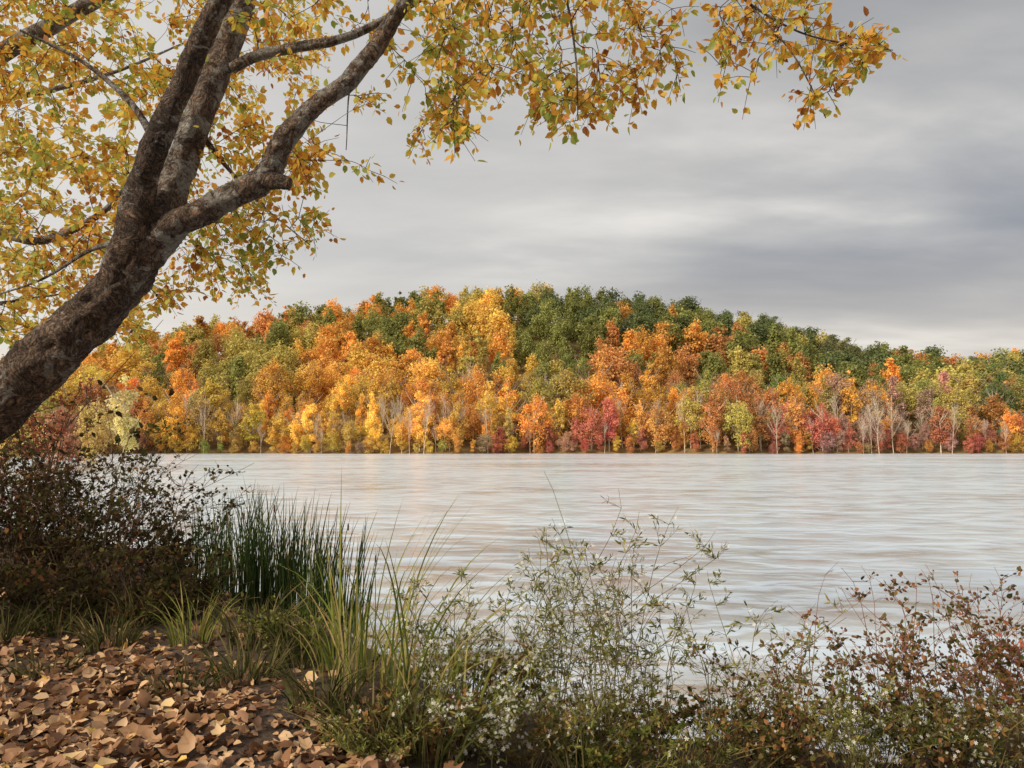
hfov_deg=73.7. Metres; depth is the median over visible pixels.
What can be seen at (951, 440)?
shore shrub
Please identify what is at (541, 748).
weed
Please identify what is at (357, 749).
weed
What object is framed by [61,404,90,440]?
broadleaf tree
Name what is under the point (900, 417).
broadleaf tree
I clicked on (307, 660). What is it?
grass clump
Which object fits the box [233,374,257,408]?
broadleaf tree
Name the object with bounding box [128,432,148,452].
shore shrub
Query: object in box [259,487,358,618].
rush clump
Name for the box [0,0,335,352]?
maple tree
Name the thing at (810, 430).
bare tree
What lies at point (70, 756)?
fallen leaf
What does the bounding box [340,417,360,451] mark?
broadleaf tree
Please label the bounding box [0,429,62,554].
thicket
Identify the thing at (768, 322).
pine tree
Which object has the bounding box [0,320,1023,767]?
ground
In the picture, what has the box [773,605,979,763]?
bramble
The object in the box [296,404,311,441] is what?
broadleaf tree
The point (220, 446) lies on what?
shore shrub
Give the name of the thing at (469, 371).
bare tree
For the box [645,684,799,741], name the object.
weed
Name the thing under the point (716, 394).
broadleaf tree
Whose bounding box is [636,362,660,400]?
broadleaf tree
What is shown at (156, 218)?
leaning tree
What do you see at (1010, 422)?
broadleaf tree
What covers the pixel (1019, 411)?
broadleaf tree
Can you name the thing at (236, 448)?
shore shrub
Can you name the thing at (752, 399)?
broadleaf tree
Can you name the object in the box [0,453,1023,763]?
water
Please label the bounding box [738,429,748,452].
shore shrub
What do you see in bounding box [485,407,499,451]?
broadleaf tree
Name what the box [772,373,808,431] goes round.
broadleaf tree
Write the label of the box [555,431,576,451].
shore shrub
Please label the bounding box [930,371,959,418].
broadleaf tree
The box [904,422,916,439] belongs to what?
bare tree
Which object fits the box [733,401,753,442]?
broadleaf tree
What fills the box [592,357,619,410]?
broadleaf tree
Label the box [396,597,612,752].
grass clump
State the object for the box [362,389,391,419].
broadleaf tree
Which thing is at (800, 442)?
shore shrub
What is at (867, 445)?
shore shrub
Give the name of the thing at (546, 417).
broadleaf tree
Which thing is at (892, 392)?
broadleaf tree
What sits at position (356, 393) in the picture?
broadleaf tree
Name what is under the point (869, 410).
bare tree
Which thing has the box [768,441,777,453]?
shore shrub
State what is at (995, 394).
broadleaf tree
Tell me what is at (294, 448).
shore shrub
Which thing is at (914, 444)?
shore shrub
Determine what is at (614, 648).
aster plant
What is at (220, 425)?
broadleaf tree
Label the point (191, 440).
shore shrub
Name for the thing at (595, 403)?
broadleaf tree
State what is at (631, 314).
pine tree
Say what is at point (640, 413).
broadleaf tree
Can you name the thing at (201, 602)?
grass clump
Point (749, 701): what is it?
weed
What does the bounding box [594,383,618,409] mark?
broadleaf tree
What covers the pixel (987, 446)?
shore shrub
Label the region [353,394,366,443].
broadleaf tree
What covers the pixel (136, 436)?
sapling
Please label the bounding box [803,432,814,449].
shore shrub
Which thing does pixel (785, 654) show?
aster plant
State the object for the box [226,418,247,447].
broadleaf tree
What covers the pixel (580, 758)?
grass clump
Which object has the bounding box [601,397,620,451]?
broadleaf tree
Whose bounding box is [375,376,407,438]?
broadleaf tree
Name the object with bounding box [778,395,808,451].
broadleaf tree
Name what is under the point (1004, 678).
bramble
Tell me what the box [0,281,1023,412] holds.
wood
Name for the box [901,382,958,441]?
broadleaf tree
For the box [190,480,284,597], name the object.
rush clump
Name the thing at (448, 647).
weed
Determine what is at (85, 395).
broadleaf tree
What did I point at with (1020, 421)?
broadleaf tree
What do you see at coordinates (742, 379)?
broadleaf tree
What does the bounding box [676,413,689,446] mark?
broadleaf tree
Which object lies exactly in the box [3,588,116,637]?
grass clump
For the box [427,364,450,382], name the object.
broadleaf tree
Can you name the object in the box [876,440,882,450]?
shore shrub
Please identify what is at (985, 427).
bare tree
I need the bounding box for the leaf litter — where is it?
[0,585,987,767]
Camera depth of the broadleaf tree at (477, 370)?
196.05 m
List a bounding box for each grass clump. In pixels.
[0,590,60,644]
[0,640,95,681]
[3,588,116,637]
[50,596,155,654]
[84,567,187,627]
[132,650,243,698]
[140,583,241,646]
[147,555,249,614]
[168,563,338,653]
[178,621,304,688]
[225,578,382,669]
[245,543,423,681]
[261,636,400,721]
[264,648,491,759]
[280,473,498,696]
[320,633,568,767]
[344,534,586,716]
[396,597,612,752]
[532,710,682,767]
[589,715,827,767]
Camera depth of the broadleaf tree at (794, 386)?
199.13 m
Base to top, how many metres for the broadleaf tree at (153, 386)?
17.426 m
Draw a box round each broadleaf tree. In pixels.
[28,395,67,437]
[41,382,71,407]
[42,381,89,425]
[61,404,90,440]
[62,377,111,421]
[65,360,107,390]
[68,351,104,383]
[73,363,109,395]
[77,374,113,432]
[115,375,146,398]
[119,388,151,436]
[129,361,159,386]
[133,368,171,410]
[135,401,157,447]
[139,361,175,395]
[145,392,169,437]
[147,402,168,451]
[149,397,173,442]
[154,389,195,450]
[165,365,200,403]
[170,389,212,439]
[177,387,189,413]
[182,391,215,448]
[183,388,202,426]
[187,379,203,392]
[190,376,227,441]
[205,375,229,407]
[209,407,231,449]
[213,384,233,431]
[214,420,237,443]
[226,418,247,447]
[230,402,251,432]
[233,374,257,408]
[238,403,267,451]
[249,367,286,424]
[253,357,296,424]
[254,387,280,436]
[257,401,270,444]
[266,408,288,449]
[268,388,293,414]
[274,393,296,434]
[279,418,296,447]
[282,407,298,434]
[285,362,329,402]
[286,412,305,450]
[288,394,329,434]
[294,387,310,413]
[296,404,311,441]
[298,355,334,407]
[299,403,323,452]
[311,352,350,395]
[313,410,328,438]
[319,395,346,428]
[322,376,351,416]
[323,412,343,428]
[326,410,343,451]
[327,382,355,439]
[335,373,357,420]
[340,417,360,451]
[342,364,365,385]
[347,375,373,421]
[350,368,379,419]
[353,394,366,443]
[360,413,375,449]
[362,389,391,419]
[362,391,382,432]
[364,410,383,451]
[366,377,385,423]
[371,366,414,407]
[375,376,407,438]
[387,413,407,444]
[391,418,411,450]
[398,383,418,414]
[401,401,418,445]
[405,354,452,394]
[405,371,438,420]
[405,390,434,451]
[409,371,450,426]
[412,409,435,450]
[415,386,446,441]
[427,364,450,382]
[433,390,452,434]
[434,402,450,435]
[436,366,463,417]
[436,415,465,451]
[444,388,478,432]
[447,401,469,443]
[455,363,494,403]
[458,401,484,440]
[459,370,497,407]
[470,377,501,434]
[474,389,501,440]
[480,409,493,449]
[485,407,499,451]
[489,374,504,400]
[495,374,523,425]
[495,386,525,442]
[499,406,519,451]
[514,385,531,418]
[515,392,552,452]
[515,411,525,437]
[520,371,539,396]
[523,372,551,409]
[523,393,545,438]
[531,364,548,387]
[538,408,562,441]
[538,423,559,446]
[540,370,571,430]
[542,367,569,413]
[547,367,596,433]
[547,397,567,449]
[558,388,597,445]
[569,417,581,444]
[571,366,610,415]
[573,402,608,450]
[582,390,601,410]
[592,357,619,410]
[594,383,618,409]
[597,392,630,440]
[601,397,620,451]
[602,381,637,439]
[616,378,651,433]
[617,371,638,391]
[622,418,632,439]
[625,417,638,444]
[632,399,648,444]
[633,386,652,411]
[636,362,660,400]
[642,398,674,451]
[647,382,674,424]
[656,409,677,445]
[659,369,685,394]
[659,386,682,423]
[665,377,687,414]
[670,386,699,434]
[673,394,706,448]
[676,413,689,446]
[679,385,712,443]
[684,374,721,406]
[694,367,715,390]
[694,371,712,387]
[695,398,724,451]
[698,401,720,442]
[702,379,734,438]
[710,371,741,410]
[717,388,734,434]
[718,397,755,450]
[726,382,754,423]
[727,369,761,402]
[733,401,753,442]
[736,388,767,430]
[740,420,759,452]
[743,368,764,402]
[750,383,761,403]
[751,394,775,450]
[753,408,782,444]
[755,386,785,440]
[762,373,786,405]
[764,421,791,447]
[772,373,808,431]
[777,399,798,445]
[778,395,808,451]
[780,390,817,429]
[783,372,807,404]
[785,411,819,446]
[801,401,842,450]
[803,363,853,417]
[806,410,832,444]
[811,376,842,430]
[818,368,854,418]
[825,416,842,449]
[836,411,852,446]
[838,379,867,443]
[841,421,857,451]
[850,419,861,446]
[852,378,887,445]
[856,378,888,414]
[856,406,880,450]
[859,387,898,443]
[870,419,886,451]
[876,415,898,447]
[883,375,911,427]
[885,376,923,422]
[887,426,897,444]
[889,410,913,446]
[890,413,910,440]
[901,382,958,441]
[911,386,946,438]
[919,422,930,450]
[923,405,957,452]
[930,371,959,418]
[930,397,945,446]
[938,384,973,444]
[940,408,960,441]
[951,371,988,419]
[958,423,981,443]
[959,388,984,429]
[962,410,979,442]
[965,403,982,425]
[967,417,990,444]
[972,390,1015,442]
[978,379,1018,433]
[978,379,1021,426]
[979,419,999,447]
[990,402,1014,441]
[996,407,1021,448]
[996,421,1005,439]
[999,374,1023,415]
[1010,409,1023,446]
[1012,415,1023,450]
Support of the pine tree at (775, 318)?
on the ground
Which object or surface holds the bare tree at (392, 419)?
on the ground
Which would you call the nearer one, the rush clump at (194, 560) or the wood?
the rush clump at (194, 560)
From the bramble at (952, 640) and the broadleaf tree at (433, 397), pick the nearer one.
the bramble at (952, 640)
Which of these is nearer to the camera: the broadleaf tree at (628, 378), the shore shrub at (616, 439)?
the shore shrub at (616, 439)
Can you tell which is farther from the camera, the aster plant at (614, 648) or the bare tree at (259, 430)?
the bare tree at (259, 430)
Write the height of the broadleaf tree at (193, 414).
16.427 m
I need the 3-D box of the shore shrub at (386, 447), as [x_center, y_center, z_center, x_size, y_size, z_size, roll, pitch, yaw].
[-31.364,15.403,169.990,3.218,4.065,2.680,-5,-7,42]
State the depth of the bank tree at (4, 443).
51.90 m
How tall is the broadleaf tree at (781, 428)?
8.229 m
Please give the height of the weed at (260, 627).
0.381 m
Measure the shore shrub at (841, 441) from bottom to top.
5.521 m
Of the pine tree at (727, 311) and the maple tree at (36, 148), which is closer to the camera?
the maple tree at (36, 148)
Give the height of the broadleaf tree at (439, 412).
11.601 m
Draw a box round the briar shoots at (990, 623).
[919,567,1023,738]
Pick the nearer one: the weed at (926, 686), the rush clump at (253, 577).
the weed at (926, 686)
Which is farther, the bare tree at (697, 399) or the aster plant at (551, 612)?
the bare tree at (697, 399)
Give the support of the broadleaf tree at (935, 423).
on the ground
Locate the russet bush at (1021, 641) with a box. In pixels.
[952,610,1023,708]
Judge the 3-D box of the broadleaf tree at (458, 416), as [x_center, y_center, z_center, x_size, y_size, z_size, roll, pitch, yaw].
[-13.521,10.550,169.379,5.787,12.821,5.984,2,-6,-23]
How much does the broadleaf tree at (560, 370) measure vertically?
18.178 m
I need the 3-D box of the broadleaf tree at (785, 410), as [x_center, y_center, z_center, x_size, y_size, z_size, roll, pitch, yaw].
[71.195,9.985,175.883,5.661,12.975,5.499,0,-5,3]
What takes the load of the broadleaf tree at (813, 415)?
on the ground
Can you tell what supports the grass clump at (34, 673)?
on the ground
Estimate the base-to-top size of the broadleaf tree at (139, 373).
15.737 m
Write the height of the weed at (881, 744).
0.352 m
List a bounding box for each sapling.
[0,320,162,542]
[72,513,148,592]
[92,379,190,588]
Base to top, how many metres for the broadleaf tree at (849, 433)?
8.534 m
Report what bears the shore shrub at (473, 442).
on the ground
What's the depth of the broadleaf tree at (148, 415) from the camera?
170.13 m
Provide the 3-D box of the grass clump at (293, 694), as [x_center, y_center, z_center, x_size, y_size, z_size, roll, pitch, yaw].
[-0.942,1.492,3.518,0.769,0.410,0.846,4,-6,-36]
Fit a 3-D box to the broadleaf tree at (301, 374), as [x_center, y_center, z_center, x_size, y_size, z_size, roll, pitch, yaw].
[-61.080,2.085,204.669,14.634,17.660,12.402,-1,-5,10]
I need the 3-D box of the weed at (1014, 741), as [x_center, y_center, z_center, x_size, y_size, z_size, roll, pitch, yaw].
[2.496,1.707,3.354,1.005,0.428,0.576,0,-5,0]
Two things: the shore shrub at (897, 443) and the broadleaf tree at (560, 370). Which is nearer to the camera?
the shore shrub at (897, 443)
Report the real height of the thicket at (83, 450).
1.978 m
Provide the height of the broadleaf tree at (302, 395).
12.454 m
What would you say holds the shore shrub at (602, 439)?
on the ground
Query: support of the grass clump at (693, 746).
on the ground
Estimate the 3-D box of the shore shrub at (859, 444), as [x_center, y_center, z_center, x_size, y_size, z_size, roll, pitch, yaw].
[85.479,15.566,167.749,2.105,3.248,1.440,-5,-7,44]
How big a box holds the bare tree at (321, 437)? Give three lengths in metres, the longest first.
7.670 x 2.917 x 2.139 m
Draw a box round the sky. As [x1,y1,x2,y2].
[0,0,1023,363]
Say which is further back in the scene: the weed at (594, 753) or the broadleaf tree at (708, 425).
the broadleaf tree at (708, 425)
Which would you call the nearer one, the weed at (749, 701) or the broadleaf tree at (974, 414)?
the weed at (749, 701)
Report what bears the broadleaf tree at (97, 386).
on the ground
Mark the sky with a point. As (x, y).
(897, 219)
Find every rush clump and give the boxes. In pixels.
[163,496,237,592]
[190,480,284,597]
[223,482,318,608]
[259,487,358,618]
[293,512,376,635]
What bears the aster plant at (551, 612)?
on the ground
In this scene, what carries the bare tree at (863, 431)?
on the ground
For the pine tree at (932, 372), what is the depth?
218.34 m
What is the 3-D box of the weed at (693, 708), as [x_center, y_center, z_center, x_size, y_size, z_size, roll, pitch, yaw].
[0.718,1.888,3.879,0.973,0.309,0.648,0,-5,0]
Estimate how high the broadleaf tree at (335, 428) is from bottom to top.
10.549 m
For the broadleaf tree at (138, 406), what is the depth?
172.02 m
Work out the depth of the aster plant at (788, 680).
3.63 m
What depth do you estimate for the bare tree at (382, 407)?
173.11 m
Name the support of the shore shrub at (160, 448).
on the ground
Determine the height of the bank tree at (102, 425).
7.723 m
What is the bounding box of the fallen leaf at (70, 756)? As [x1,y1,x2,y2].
[63,751,81,759]
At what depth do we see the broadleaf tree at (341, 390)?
180.88 m
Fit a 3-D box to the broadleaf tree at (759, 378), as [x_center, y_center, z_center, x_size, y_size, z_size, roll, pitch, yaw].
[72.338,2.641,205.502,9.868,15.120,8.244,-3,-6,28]
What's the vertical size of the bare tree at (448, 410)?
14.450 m
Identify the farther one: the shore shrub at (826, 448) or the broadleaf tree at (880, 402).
the broadleaf tree at (880, 402)
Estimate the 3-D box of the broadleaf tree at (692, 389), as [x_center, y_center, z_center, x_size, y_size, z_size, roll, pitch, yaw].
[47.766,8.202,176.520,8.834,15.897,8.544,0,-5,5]
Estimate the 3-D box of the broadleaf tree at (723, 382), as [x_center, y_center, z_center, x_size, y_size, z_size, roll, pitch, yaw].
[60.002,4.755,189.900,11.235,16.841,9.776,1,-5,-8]
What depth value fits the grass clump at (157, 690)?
3.86 m
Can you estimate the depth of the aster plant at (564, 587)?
3.80 m
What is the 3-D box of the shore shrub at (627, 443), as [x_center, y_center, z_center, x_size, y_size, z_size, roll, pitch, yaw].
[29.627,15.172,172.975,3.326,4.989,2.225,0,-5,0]
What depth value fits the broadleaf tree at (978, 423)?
175.78 m
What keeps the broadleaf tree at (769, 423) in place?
on the ground
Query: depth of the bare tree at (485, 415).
170.58 m
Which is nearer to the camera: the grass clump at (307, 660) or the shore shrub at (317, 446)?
the grass clump at (307, 660)
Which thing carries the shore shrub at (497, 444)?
on the ground
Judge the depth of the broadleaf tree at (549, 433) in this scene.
174.20 m
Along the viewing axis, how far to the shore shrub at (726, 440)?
167.75 m
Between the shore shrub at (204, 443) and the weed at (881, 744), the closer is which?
the weed at (881, 744)
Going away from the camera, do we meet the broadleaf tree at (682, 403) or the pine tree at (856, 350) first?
the broadleaf tree at (682, 403)
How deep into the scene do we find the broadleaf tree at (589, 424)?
172.66 m
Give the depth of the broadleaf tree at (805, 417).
174.40 m
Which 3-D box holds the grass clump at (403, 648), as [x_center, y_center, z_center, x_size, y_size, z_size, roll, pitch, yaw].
[-0.357,1.257,3.622,1.300,1.034,1.374,-4,-7,39]
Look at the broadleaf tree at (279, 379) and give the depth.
197.95 m
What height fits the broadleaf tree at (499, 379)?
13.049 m
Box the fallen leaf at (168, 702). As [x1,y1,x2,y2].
[161,697,174,706]
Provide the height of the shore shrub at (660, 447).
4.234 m
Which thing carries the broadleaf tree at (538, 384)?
on the ground
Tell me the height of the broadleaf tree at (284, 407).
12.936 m
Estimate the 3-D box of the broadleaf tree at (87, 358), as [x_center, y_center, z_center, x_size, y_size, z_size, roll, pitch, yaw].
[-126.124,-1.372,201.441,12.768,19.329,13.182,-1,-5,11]
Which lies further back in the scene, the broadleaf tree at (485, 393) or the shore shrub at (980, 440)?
the broadleaf tree at (485, 393)
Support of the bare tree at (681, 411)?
on the ground
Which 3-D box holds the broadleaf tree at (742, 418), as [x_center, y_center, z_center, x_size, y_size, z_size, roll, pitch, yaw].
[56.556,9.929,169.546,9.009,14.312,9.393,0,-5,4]
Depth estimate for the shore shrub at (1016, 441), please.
171.59 m
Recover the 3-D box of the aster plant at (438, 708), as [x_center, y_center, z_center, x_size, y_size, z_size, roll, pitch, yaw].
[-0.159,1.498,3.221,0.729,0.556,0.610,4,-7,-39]
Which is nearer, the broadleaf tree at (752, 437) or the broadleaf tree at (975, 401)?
the broadleaf tree at (752, 437)
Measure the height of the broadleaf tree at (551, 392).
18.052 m
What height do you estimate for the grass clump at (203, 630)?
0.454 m
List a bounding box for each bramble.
[676,632,898,760]
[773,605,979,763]
[820,570,1023,756]
[843,569,1023,749]
[931,566,1023,754]
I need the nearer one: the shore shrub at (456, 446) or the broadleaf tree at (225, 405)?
the shore shrub at (456, 446)
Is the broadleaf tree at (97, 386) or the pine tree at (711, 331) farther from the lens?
the pine tree at (711, 331)
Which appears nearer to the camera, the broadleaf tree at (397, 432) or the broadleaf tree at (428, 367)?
the broadleaf tree at (397, 432)
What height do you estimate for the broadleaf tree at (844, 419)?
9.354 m
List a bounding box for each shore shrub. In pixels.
[110,442,127,451]
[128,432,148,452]
[154,433,165,450]
[160,429,182,452]
[182,426,201,450]
[199,439,209,453]
[217,440,223,452]
[229,432,243,453]
[248,441,259,452]
[264,430,279,450]
[275,434,293,453]
[290,442,297,453]
[299,429,311,451]
[312,437,322,451]
[322,429,342,451]
[345,441,350,452]
[355,441,367,453]
[362,435,382,453]
[379,438,392,453]
[397,430,408,450]
[413,440,417,452]
[425,440,433,451]
[438,439,447,451]
[453,433,463,451]
[469,439,475,451]
[476,433,493,451]
[488,426,507,451]
[502,436,518,452]
[519,435,528,449]
[534,444,542,453]
[545,439,553,452]
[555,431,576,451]
[579,436,588,451]
[594,429,605,449]
[611,435,621,451]
[623,435,633,453]
[635,428,647,449]
[652,437,663,451]
[670,429,682,449]
[688,430,700,450]
[710,436,720,450]
[723,435,730,449]
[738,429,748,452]
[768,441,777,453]
[780,430,789,450]
[793,433,806,453]
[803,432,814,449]
[814,432,836,453]
[834,429,847,450]
[855,441,863,452]
[864,442,872,451]
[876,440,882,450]
[882,429,891,448]
[893,430,910,453]
[907,429,920,448]
[924,439,933,451]
[942,431,957,450]
[962,435,974,453]
[970,432,987,453]
[984,440,994,451]
[998,432,1010,449]
[1005,431,1023,451]
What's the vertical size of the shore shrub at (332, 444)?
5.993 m
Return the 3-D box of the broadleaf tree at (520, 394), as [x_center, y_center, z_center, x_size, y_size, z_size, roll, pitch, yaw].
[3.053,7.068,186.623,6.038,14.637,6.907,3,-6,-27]
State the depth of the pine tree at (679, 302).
278.18 m
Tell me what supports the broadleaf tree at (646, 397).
on the ground
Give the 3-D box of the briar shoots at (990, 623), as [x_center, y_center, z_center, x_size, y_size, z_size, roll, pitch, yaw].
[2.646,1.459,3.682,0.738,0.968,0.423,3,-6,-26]
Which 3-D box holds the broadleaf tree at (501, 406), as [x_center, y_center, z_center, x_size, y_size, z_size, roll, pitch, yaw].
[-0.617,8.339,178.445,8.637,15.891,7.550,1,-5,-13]
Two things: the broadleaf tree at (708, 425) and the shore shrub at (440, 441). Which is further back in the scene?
the broadleaf tree at (708, 425)
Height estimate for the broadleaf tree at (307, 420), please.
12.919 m
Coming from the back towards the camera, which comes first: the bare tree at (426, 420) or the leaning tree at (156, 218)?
the bare tree at (426, 420)
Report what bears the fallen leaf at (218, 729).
on the leaf litter
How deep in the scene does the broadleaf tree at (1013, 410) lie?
185.72 m
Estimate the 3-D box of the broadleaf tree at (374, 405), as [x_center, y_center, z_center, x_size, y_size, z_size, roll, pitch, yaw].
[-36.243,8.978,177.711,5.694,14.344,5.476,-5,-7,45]
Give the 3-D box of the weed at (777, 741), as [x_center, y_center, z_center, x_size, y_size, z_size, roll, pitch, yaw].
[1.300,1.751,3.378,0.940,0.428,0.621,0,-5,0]
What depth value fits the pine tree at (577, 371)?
201.09 m
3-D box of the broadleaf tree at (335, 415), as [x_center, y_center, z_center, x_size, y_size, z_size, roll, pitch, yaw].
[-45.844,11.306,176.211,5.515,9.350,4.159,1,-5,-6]
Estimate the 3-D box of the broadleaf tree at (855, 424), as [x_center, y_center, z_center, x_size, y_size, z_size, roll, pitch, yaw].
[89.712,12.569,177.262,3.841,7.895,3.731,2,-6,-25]
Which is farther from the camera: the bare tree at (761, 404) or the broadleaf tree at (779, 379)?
the broadleaf tree at (779, 379)
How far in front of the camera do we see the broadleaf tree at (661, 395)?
185.94 m
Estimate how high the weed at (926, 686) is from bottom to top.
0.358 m
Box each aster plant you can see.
[373,575,526,715]
[396,639,575,767]
[452,544,607,726]
[477,527,616,733]
[488,659,648,767]
[496,472,728,749]
[565,571,696,753]
[604,717,752,767]
[625,569,808,757]
[692,569,858,755]
[817,651,975,767]
[901,687,1023,767]
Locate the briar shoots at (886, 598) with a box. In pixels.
[826,566,922,760]
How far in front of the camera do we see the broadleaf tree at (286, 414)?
180.75 m
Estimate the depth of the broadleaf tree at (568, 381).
183.95 m
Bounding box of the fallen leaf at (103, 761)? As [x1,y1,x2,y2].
[95,757,116,766]
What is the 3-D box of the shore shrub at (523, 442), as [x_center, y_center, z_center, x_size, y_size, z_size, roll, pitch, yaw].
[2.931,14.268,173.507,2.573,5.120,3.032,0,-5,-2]
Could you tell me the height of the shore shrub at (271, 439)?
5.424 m
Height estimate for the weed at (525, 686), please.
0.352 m
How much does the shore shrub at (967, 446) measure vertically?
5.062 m
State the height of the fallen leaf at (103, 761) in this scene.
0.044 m
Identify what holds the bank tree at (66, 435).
on the ground
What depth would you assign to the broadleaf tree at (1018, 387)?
194.31 m
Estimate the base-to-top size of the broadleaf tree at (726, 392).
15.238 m
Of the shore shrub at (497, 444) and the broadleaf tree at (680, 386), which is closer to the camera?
the shore shrub at (497, 444)
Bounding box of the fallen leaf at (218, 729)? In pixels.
[210,723,224,734]
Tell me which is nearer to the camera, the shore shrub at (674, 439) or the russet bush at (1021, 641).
the russet bush at (1021, 641)
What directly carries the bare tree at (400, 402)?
on the ground
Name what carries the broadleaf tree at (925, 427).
on the ground
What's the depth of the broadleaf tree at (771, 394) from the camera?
179.59 m
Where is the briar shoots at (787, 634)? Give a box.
[757,562,837,747]
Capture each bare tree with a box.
[182,390,192,451]
[197,396,217,453]
[226,401,243,431]
[256,421,265,441]
[313,413,321,437]
[317,427,323,449]
[379,395,393,451]
[381,400,403,453]
[394,393,409,453]
[404,408,414,453]
[422,399,434,453]
[431,421,436,452]
[434,395,452,450]
[461,362,478,392]
[478,406,489,450]
[600,421,607,453]
[613,392,624,447]
[649,399,662,452]
[675,394,694,452]
[692,390,705,448]
[747,399,764,440]
[766,403,783,453]
[804,416,813,453]
[827,393,844,451]
[859,418,866,453]
[861,405,874,453]
[864,396,884,453]
[884,396,904,453]
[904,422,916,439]
[912,413,928,448]
[948,404,960,453]
[981,420,988,436]
[1000,423,1010,441]
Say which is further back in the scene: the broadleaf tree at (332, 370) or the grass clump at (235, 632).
the broadleaf tree at (332, 370)
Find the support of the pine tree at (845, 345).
on the ground
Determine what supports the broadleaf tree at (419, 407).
on the ground
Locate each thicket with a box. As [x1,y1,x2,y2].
[0,389,200,587]
[0,420,135,589]
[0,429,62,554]
[0,440,252,595]
[0,541,178,625]
[38,531,259,625]
[61,448,251,590]
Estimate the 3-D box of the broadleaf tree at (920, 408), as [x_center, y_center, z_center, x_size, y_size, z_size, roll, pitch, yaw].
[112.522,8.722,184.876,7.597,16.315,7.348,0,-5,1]
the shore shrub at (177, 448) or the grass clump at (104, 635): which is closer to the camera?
the grass clump at (104, 635)
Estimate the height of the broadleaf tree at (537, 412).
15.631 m
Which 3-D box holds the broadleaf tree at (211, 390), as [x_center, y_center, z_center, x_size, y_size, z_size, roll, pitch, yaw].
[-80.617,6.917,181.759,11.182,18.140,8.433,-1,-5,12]
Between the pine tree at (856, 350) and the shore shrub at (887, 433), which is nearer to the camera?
the shore shrub at (887, 433)
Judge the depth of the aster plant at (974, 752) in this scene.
3.31 m
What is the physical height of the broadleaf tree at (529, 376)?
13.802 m
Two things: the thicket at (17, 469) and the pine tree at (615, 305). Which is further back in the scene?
the pine tree at (615, 305)
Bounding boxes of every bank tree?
[0,405,46,470]
[34,406,86,467]
[72,391,116,465]
[99,374,141,465]
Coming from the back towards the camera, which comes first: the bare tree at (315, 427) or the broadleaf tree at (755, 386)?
the broadleaf tree at (755, 386)
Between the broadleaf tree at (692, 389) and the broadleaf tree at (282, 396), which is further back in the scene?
the broadleaf tree at (282, 396)
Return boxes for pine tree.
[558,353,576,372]
[567,367,587,393]
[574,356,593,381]
[603,303,623,330]
[607,320,624,345]
[619,312,633,339]
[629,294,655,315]
[671,299,686,313]
[696,329,722,355]
[723,310,734,335]
[733,310,752,321]
[764,315,780,333]
[769,316,785,327]
[804,347,818,363]
[816,334,841,359]
[836,337,859,358]
[848,345,867,362]
[873,372,890,394]
[908,378,934,422]
[927,365,941,383]
[934,363,950,372]
[960,359,979,369]
[966,356,983,364]
[986,363,1010,384]
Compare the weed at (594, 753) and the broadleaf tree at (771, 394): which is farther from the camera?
the broadleaf tree at (771, 394)
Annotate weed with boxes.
[227,595,352,658]
[279,687,476,767]
[324,674,550,764]
[352,624,487,687]
[423,643,565,705]
[426,679,615,767]
[489,667,670,733]
[516,702,697,767]
[556,670,713,741]
[604,701,791,767]
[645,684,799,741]
[672,682,874,767]
[700,688,852,748]
[779,671,955,767]
[829,675,1023,767]
[844,682,1015,750]
[866,736,898,763]
[914,675,1023,767]
[925,686,1023,733]
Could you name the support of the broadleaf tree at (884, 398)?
on the ground
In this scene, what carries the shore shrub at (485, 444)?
on the ground
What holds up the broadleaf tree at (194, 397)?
on the ground
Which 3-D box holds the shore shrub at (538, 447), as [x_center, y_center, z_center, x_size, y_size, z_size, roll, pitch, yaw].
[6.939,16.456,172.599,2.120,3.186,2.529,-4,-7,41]
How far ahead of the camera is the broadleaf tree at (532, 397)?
179.84 m
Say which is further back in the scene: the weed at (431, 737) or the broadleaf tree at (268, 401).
the broadleaf tree at (268, 401)
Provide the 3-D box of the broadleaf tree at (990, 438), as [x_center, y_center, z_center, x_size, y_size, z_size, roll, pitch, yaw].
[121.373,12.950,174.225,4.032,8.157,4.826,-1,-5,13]
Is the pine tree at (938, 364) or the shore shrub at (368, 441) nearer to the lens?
the shore shrub at (368, 441)
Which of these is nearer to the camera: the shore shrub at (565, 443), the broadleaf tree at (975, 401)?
the shore shrub at (565, 443)
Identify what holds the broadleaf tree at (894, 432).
on the ground
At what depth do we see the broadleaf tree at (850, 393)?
181.77 m
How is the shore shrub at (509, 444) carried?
on the ground
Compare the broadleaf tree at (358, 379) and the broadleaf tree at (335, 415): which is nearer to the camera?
the broadleaf tree at (335, 415)
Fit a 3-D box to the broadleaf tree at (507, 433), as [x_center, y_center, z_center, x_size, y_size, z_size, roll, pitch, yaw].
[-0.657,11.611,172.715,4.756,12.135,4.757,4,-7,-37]
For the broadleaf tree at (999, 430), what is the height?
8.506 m
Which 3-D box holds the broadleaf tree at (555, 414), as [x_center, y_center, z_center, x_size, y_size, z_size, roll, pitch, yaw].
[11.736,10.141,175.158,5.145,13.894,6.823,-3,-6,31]
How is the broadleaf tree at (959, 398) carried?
on the ground
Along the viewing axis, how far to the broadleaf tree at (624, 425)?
178.41 m
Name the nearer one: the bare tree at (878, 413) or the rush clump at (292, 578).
the rush clump at (292, 578)
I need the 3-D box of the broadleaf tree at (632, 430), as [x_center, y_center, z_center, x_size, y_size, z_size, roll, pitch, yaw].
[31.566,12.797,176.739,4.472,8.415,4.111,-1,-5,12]
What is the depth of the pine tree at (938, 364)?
239.60 m
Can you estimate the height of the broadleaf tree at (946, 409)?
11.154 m
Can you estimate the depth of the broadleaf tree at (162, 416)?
177.37 m
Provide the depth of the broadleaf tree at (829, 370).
199.55 m
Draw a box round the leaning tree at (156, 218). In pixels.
[0,0,906,443]
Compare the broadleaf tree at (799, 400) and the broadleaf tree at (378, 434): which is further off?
the broadleaf tree at (799, 400)

